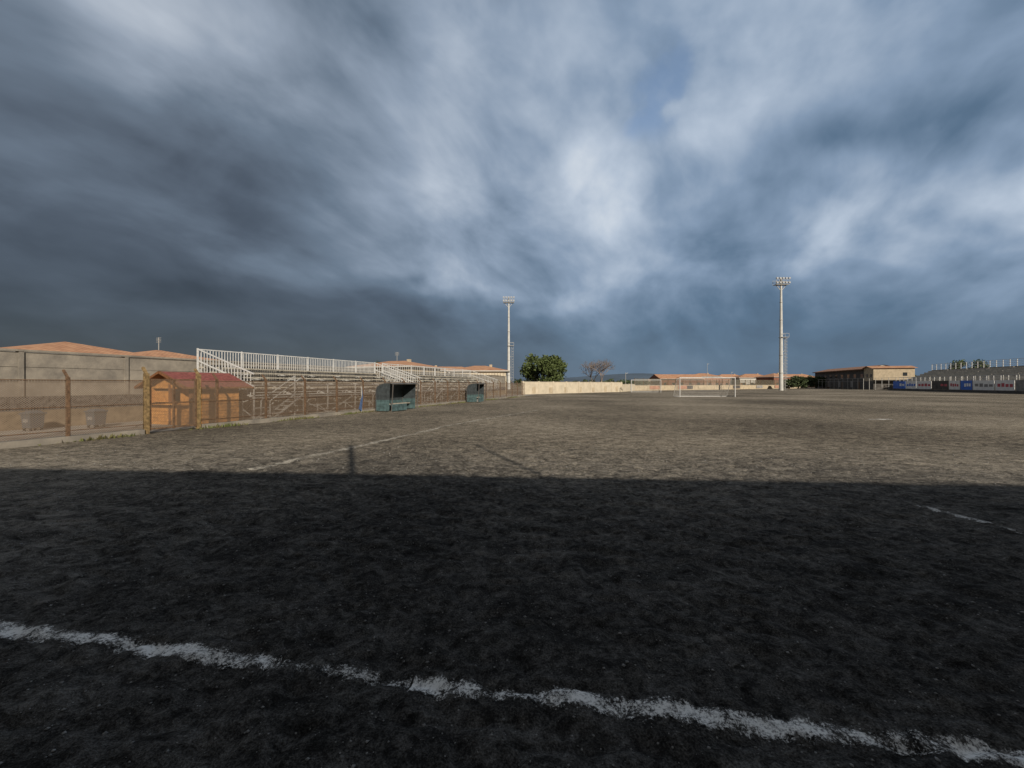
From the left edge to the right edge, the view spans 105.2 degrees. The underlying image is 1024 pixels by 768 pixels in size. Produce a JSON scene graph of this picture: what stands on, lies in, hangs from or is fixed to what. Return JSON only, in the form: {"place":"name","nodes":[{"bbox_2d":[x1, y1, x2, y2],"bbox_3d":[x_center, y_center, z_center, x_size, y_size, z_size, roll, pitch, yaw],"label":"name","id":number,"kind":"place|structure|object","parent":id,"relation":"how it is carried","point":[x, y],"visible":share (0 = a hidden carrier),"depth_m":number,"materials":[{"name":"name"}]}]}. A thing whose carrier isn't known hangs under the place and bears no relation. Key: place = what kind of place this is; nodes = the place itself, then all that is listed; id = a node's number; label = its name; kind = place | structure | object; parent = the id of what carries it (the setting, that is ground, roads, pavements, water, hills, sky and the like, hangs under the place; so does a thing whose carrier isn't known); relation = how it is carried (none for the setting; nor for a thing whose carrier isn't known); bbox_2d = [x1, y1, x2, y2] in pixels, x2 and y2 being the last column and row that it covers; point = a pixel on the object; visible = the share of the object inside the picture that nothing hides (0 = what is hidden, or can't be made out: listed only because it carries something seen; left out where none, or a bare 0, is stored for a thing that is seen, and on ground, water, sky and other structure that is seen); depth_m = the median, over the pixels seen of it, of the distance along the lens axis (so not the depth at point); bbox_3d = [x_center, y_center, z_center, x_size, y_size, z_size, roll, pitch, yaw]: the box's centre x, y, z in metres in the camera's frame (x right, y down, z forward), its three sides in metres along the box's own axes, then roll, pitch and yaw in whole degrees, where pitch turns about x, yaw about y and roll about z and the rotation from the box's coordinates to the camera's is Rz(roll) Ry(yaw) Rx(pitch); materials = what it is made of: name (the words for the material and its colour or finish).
{"place":"outdoors","nodes":[
{"label":"outdoors","id":0,"kind":"place"},
{"bbox_2d":[365,367,439,371],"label":"walls","id":1,"kind":"structure","parent":0,"point":[415,369],"depth_m":57.84,"materials":[{"name":"beige paint"}]},
{"bbox_2d":[350,366,442,368],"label":"eaves","id":2,"kind":"object","parent":1,"relation":"on","point":[394,366],"visible":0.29,"depth_m":58.03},
{"bbox_2d":[347,361,441,367],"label":"roof","id":3,"kind":"structure","parent":2,"relation":"on","point":[401,363],"depth_m":59.77,"materials":[{"name":"ceramic"}]},
{"bbox_2d":[442,367,463,369],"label":"roof","id":4,"kind":"structure","parent":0,"point":[451,368],"depth_m":103.79,"materials":[{"name":"ceramic"}]},
{"bbox_2d":[450,371,506,382],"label":"walls","id":5,"kind":"structure","parent":0,"point":[503,373],"depth_m":70.00,"materials":[{"name":"beige paint"}]},
{"bbox_2d":[446,370,509,372],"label":"eaves","id":6,"kind":"object","parent":5,"relation":"on","point":[507,371],"visible":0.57,"depth_m":69.42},
{"bbox_2d":[453,366,509,370],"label":"roof","id":7,"kind":"structure","parent":6,"relation":"on","point":[479,368],"depth_m":71.20,"materials":[{"name":"ceramic"}]},
{"bbox_2d":[503,296,514,388],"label":"floodlight tower","id":8,"kind":"structure","parent":0,"point":[509,345],"depth_m":119.71,"materials":[{"name":"metal"}]},
{"bbox_2d":[0,384,1023,767],"bbox_3d":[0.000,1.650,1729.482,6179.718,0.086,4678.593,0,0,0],"label":"ground","id":9,"kind":"structure","parent":0,"point":[644,454],"depth_m":3.21,"materials":[{"name":"soil"}]},
{"bbox_2d":[0,622,287,669],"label":"chalk goal line","id":10,"kind":"object","parent":9,"relation":"on","point":[21,632],"visible":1,"depth_m":2.44,"materials":[{"name":"white paint"}]},
{"bbox_2d":[141,367,200,433],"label":"fence gate","id":11,"kind":"structure","parent":9,"relation":"on","point":[148,404],"depth_m":13.62,"materials":[{"name":"yellow paint"}]},
{"bbox_2d":[0,391,505,430],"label":"fence","id":12,"kind":"object","parent":9,"relation":"on","point":[140,411],"visible":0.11,"depth_m":16.51,"materials":[{"name":"metal"}]},
{"bbox_2d":[0,387,505,411],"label":"lava course","id":13,"kind":"object","parent":12,"relation":"on","point":[106,400],"depth_m":15.71,"materials":[{"name":"stone"}]},
{"bbox_2d":[0,366,504,383],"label":"backing","id":14,"kind":"object","parent":13,"relation":"on","point":[149,370],"visible":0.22,"depth_m":16.33,"materials":[{"name":"concrete"}]},
{"bbox_2d":[0,351,504,396],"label":"panels","id":15,"kind":"object","parent":14,"relation":"attached to","point":[90,366],"visible":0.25,"depth_m":16.10,"materials":[{"name":"concrete"}]},
{"bbox_2d":[0,348,505,376],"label":"coping","id":16,"kind":"object","parent":14,"relation":"on","point":[42,351],"visible":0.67,"depth_m":17.30,"materials":[{"name":"concrete"}]},
{"bbox_2d":[15,351,499,396],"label":"pilasters","id":17,"kind":"object","parent":14,"relation":"attached to","point":[21,365],"visible":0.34,"depth_m":16.80,"materials":[{"name":"concrete"}]},
{"bbox_2d":[0,369,525,448],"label":"chain link fence","id":18,"kind":"object","parent":9,"relation":"on","point":[67,430],"visible":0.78,"depth_m":12.77,"materials":[{"name":"metal"}]},
{"bbox_2d":[0,394,528,441],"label":"paved walkway","id":19,"kind":"structure","parent":9,"relation":"on","point":[139,427],"depth_m":14.34,"materials":[{"name":"concrete"}]},
{"bbox_2d":[20,410,46,430],"bbox_3d":[-16.750,1.280,13.700,0.460,0.700,0.460,0,0,8],"label":"trash bin","id":20,"kind":"object","parent":19,"relation":"on","point":[33,420],"visible":0.48,"depth_m":13.60,"materials":[{"name":"grey plastic"}]},
{"bbox_2d":[84,409,107,427],"bbox_3d":[-15.600,1.280,14.700,0.460,0.700,0.460,0,0,8],"label":"trash bin","id":21,"kind":"object","parent":19,"relation":"on","point":[94,417],"visible":0.48,"depth_m":14.56,"materials":[{"name":"grey plastic"}]},
{"bbox_2d":[134,371,253,424],"bbox_3d":[-13.298,0.564,16.528,3.030,2.132,2.755,0,0,19],"label":"wooden kiosk","id":22,"kind":"object","parent":19,"relation":"on","point":[222,377],"visible":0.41,"depth_m":15.86,"materials":[{"name":"orange wood"}]},
{"bbox_2d":[197,348,415,418],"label":"grandstand bleachers","id":23,"kind":"object","parent":19,"relation":"on","point":[243,370],"visible":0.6,"depth_m":22.05,"materials":[{"name":"metal"}]},
{"bbox_2d":[382,363,498,403],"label":"grandstand bleachers","id":24,"kind":"object","parent":19,"relation":"on","point":[441,378],"visible":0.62,"depth_m":37.07,"materials":[{"name":"metal"}]},
{"bbox_2d":[37,396,523,445],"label":"weeds","id":25,"kind":"object","parent":9,"relation":"on","point":[120,435],"visible":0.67,"depth_m":15.14,"materials":[{"name":"plant"}]},
{"bbox_2d":[287,664,409,685],"bbox_3d":[-0.945,1.647,2.224,0.768,0.063,0.157,0,0,8],"label":"chalk goal line","id":26,"kind":"object","parent":9,"relation":"on","point":[361,675],"visible":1,"depth_m":2.21,"materials":[{"name":"white paint"}]},
{"bbox_2d":[359,387,362,411],"bbox_3d":[-8.620,0.900,22.361,0.070,1.500,0.350,0,0,19],"label":"blue banner","id":27,"kind":"object","parent":9,"relation":"on","point":[360,405],"visible":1,"depth_m":22.38,"materials":[{"name":"fabric"}]},
{"bbox_2d":[248,410,535,469],"bbox_3d":[-1.903,1.636,16.356,0.984,0.052,18.763,0,0,21],"label":"chalk touch line","id":28,"kind":"object","parent":9,"relation":"on","point":[290,460],"visible":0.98,"depth_m":10.03,"materials":[{"name":"beige paint"}]},
{"bbox_2d":[375,383,418,411],"bbox_3d":[-7.112,0.786,24.478,1.255,1.731,2.740,0,0,19],"label":"team dugout","id":29,"kind":"object","parent":9,"relation":"on","point":[395,396],"visible":0.98,"depth_m":24.39,"materials":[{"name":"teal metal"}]},
{"bbox_2d":[467,383,485,402],"bbox_3d":[-3.221,0.786,35.758,1.255,1.731,1.640,0,0,19],"label":"team dugout","id":30,"kind":"object","parent":9,"relation":"on","point":[475,392],"visible":0.98,"depth_m":35.12,"materials":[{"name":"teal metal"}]},
{"bbox_2d":[0,447,1023,767],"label":"pebbles","id":31,"kind":"object","parent":9,"relation":"on","point":[506,621],"visible":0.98,"depth_m":2.76,"materials":[{"name":"stone"}]},
{"bbox_2d":[409,676,620,717],"bbox_3d":[0.000,1.652,2.087,1.126,0.059,0.177,0,0,8],"label":"chalk goal line","id":32,"kind":"object","parent":9,"relation":"on","point":[435,686],"visible":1,"depth_m":2.08,"materials":[{"name":"white paint"}]},
{"bbox_2d":[519,353,567,381],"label":"evergreen tree","id":33,"kind":"object","parent":9,"relation":"on","point":[549,368],"visible":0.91,"depth_m":68.95,"materials":[{"name":"green plant"}]},
{"bbox_2d":[521,381,621,393],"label":"piers","id":34,"kind":"structure","parent":9,"relation":"on","point":[566,387],"depth_m":69.22,"materials":[{"name":"beige concrete"}]},
{"bbox_2d":[524,382,620,393],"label":"cream perimeter wall","id":35,"kind":"structure","parent":9,"relation":"on","point":[560,386],"depth_m":69.90,"materials":[{"name":"beige concrete"}]},
{"bbox_2d":[532,386,617,393],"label":"stains","id":36,"kind":"object","parent":35,"relation":"attached to","point":[550,389],"visible":1,"depth_m":69.50,"materials":[{"name":"beige paint"}]},
{"bbox_2d":[580,361,608,381],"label":"bare tree","id":37,"kind":"object","parent":9,"relation":"on","point":[591,370],"visible":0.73,"depth_m":90.75,"materials":[{"name":"brown plant"}]},
{"bbox_2d":[588,358,613,381],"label":"bare tree","id":38,"kind":"object","parent":9,"relation":"on","point":[601,364],"visible":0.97,"depth_m":88.05,"materials":[{"name":"brown plant"}]},
{"bbox_2d":[623,384,634,391],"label":"perimeter wall","id":39,"kind":"structure","parent":9,"relation":"on","point":[625,387],"depth_m":86.09,"materials":[{"name":"beige concrete"}]},
{"bbox_2d":[630,380,660,391],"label":"football goal","id":40,"kind":"object","parent":9,"relation":"on","point":[646,388],"visible":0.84,"depth_m":78.90,"materials":[{"name":"white paint"}]},
{"bbox_2d":[673,377,735,396],"bbox_3d":[24.711,0.400,50.499,7.170,2.500,1.995,0,0,-1],"label":"football goal","id":41,"kind":"object","parent":9,"relation":"on","point":[679,392],"visible":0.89,"depth_m":50.51,"materials":[{"name":"white paint"}]},
{"bbox_2d":[510,375,915,386],"bbox_3d":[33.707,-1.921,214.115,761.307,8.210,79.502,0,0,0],"label":"distant treeline","id":42,"kind":"object","parent":9,"relation":"on","point":[519,380],"visible":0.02,"depth_m":197.78,"materials":[{"name":"green plant"}]},
{"bbox_2d":[648,385,784,390],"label":"piers","id":43,"kind":"structure","parent":9,"relation":"on","point":[704,389],"depth_m":110.81,"materials":[{"name":"beige concrete"}]},
{"bbox_2d":[687,385,783,388],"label":"grey banners","id":44,"kind":"object","parent":43,"relation":"attached to","point":[691,387],"visible":0.69,"depth_m":120.50,"materials":[{"name":"grey fabric"}]},
{"bbox_2d":[650,385,778,388],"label":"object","id":45,"kind":"object","parent":44,"relation":"attached to","point":[684,387],"visible":0.81,"depth_m":105.71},
{"bbox_2d":[635,379,806,390],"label":"perimeter wall","id":46,"kind":"structure","parent":9,"relation":"on","point":[669,386],"depth_m":112.65,"materials":[{"name":"brown concrete"}]},
{"bbox_2d":[783,379,798,388],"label":"evergreen tree","id":47,"kind":"object","parent":9,"relation":"on","point":[790,383],"visible":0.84,"depth_m":127.12,"materials":[{"name":"green plant"}]},
{"bbox_2d":[790,375,808,388],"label":"evergreen tree","id":48,"kind":"object","parent":9,"relation":"on","point":[802,382],"visible":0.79,"depth_m":133.40,"materials":[{"name":"green plant"}]},
{"bbox_2d":[805,375,826,387],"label":"evergreen tree","id":49,"kind":"object","parent":9,"relation":"on","point":[811,381],"visible":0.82,"depth_m":148.16,"materials":[{"name":"green plant"}]},
{"bbox_2d":[620,696,1023,767],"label":"chalk goal line","id":50,"kind":"object","parent":9,"relation":"on","point":[761,724],"visible":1,"depth_m":1.89,"materials":[{"name":"white paint"}]},
{"bbox_2d":[815,369,863,388],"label":"walls","id":51,"kind":"structure","parent":9,"relation":"on","point":[834,385],"depth_m":133.73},
{"bbox_2d":[820,374,862,378],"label":"windows","id":52,"kind":"structure","parent":51,"relation":"attached to","point":[842,376],"depth_m":134.67,"materials":[{"name":"black glass"}]},
{"bbox_2d":[817,365,887,371],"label":"roof","id":53,"kind":"structure","parent":51,"relation":"on","point":[850,368],"depth_m":136.70,"materials":[{"name":"tile"}]},
{"bbox_2d":[812,369,862,372],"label":"fascia","id":54,"kind":"structure","parent":53,"relation":"attached to","point":[837,371],"depth_m":135.62,"materials":[{"name":"brown wood"}]},
{"bbox_2d":[862,366,917,389],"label":"clubhouse","id":55,"kind":"structure","parent":9,"relation":"on","point":[881,374],"depth_m":114.23,"materials":[{"name":"concrete"}]},
{"bbox_2d":[808,374,1021,390],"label":"touchline fence","id":56,"kind":"object","parent":9,"relation":"on","point":[838,381],"visible":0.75,"depth_m":99.42,"materials":[{"name":"metal"}]},
{"bbox_2d":[888,380,1023,393],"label":"advertising boards","id":57,"kind":"object","parent":9,"relation":"on","point":[986,386],"visible":0.96,"depth_m":78.04,"materials":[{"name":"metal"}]},
{"bbox_2d":[917,505,1021,533],"bbox_3d":[5.633,1.637,3.851,0.147,0.064,2.923,0,0,-7],"label":"chalk penalty line","id":58,"kind":"object","parent":9,"relation":"on","point":[936,510],"visible":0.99,"depth_m":4.81,"materials":[{"name":"white paint"}]},
{"bbox_2d":[948,359,994,368],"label":"evergreen tree","id":59,"kind":"object","parent":9,"relation":"on","point":[964,364],"visible":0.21,"depth_m":100.48,"materials":[{"name":"green plant"}]},
{"bbox_2d":[0,0,1023,379],"label":"sky","id":60,"kind":"structure","parent":0,"point":[350,180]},
{"bbox_2d":[510,373,653,383],"bbox_3d":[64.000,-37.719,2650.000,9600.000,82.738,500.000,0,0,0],"label":"hills","id":61,"kind":"structure","parent":0,"point":[619,377],"depth_m":2745.53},
{"bbox_2d":[653,379,702,384],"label":"walls","id":62,"kind":"structure","parent":0,"point":[680,382],"depth_m":155.11,"materials":[{"name":"beige paint"}]},
{"bbox_2d":[654,374,704,378],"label":"roof","id":63,"kind":"structure","parent":62,"relation":"on","point":[668,376],"depth_m":157.39,"materials":[{"name":"tile"}]},
{"bbox_2d":[704,378,719,384],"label":"walls","id":64,"kind":"structure","parent":0,"point":[714,383],"depth_m":170.27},
{"bbox_2d":[698,373,717,375],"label":"roof","id":65,"kind":"structure","parent":64,"relation":"on","point":[702,374],"depth_m":172.76,"materials":[{"name":"tile"}]},
{"bbox_2d":[718,374,738,376],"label":"roof","id":66,"kind":"structure","parent":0,"point":[726,375],"depth_m":198.38,"materials":[{"name":"tile"}]},
{"bbox_2d":[732,378,755,384],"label":"walls","id":67,"kind":"structure","parent":0,"point":[745,379],"depth_m":176.04,"materials":[{"name":"white paint"}]},
{"bbox_2d":[734,374,761,377],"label":"roof","id":68,"kind":"structure","parent":67,"relation":"on","point":[748,376],"depth_m":178.01,"materials":[{"name":"ceramic"}]},
{"bbox_2d":[756,377,790,384],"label":"walls","id":69,"kind":"structure","parent":0,"point":[769,378],"depth_m":161.32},
{"bbox_2d":[757,373,792,376],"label":"roof","id":70,"kind":"structure","parent":69,"relation":"on","point":[772,375],"depth_m":162.96,"materials":[{"name":"tile"}]},
{"bbox_2d":[773,277,790,389],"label":"floodlight tower","id":71,"kind":"structure","parent":0,"point":[781,337],"depth_m":99.73,"materials":[{"name":"metal"}]},
{"bbox_2d":[900,358,1023,390],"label":"grandstand terrace","id":72,"kind":"structure","parent":0,"point":[995,373],"depth_m":83.86,"materials":[{"name":"concrete"}]},
{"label":"eaves","id":73,"kind":"object","parent":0,"visible":0},
{"bbox_2d":[133,350,215,361],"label":"roof","id":74,"kind":"structure","parent":73,"relation":"on","point":[156,353],"depth_m":41.85,"materials":[{"name":"tile"}]},
{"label":"walls","id":75,"kind":"object","parent":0,"visible":0},
{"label":"eaves","id":76,"kind":"object","parent":75,"relation":"on","visible":0},
{"bbox_2d":[0,342,137,354],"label":"roof","id":77,"kind":"structure","parent":76,"relation":"on","point":[67,347],"depth_m":36.27,"materials":[{"name":"tile"}]},
{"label":"walls","id":78,"kind":"object","parent":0,"visible":0},
{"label":"eaves","id":79,"kind":"object","parent":78,"relation":"on","visible":0},
{"bbox_2d":[783,374,814,377],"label":"roof","id":80,"kind":"structure","parent":79,"relation":"on","point":[804,375],"depth_m":188.58,"materials":[{"name":"ceramic"}]},
{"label":"coping","id":81,"kind":"object","parent":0,"visible":0},
{"bbox_2d":[634,378,774,384],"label":"posts","id":82,"kind":"object","parent":81,"relation":"on","point":[710,382],"visible":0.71,"depth_m":117.55,"materials":[{"name":"metal"}]}
]}

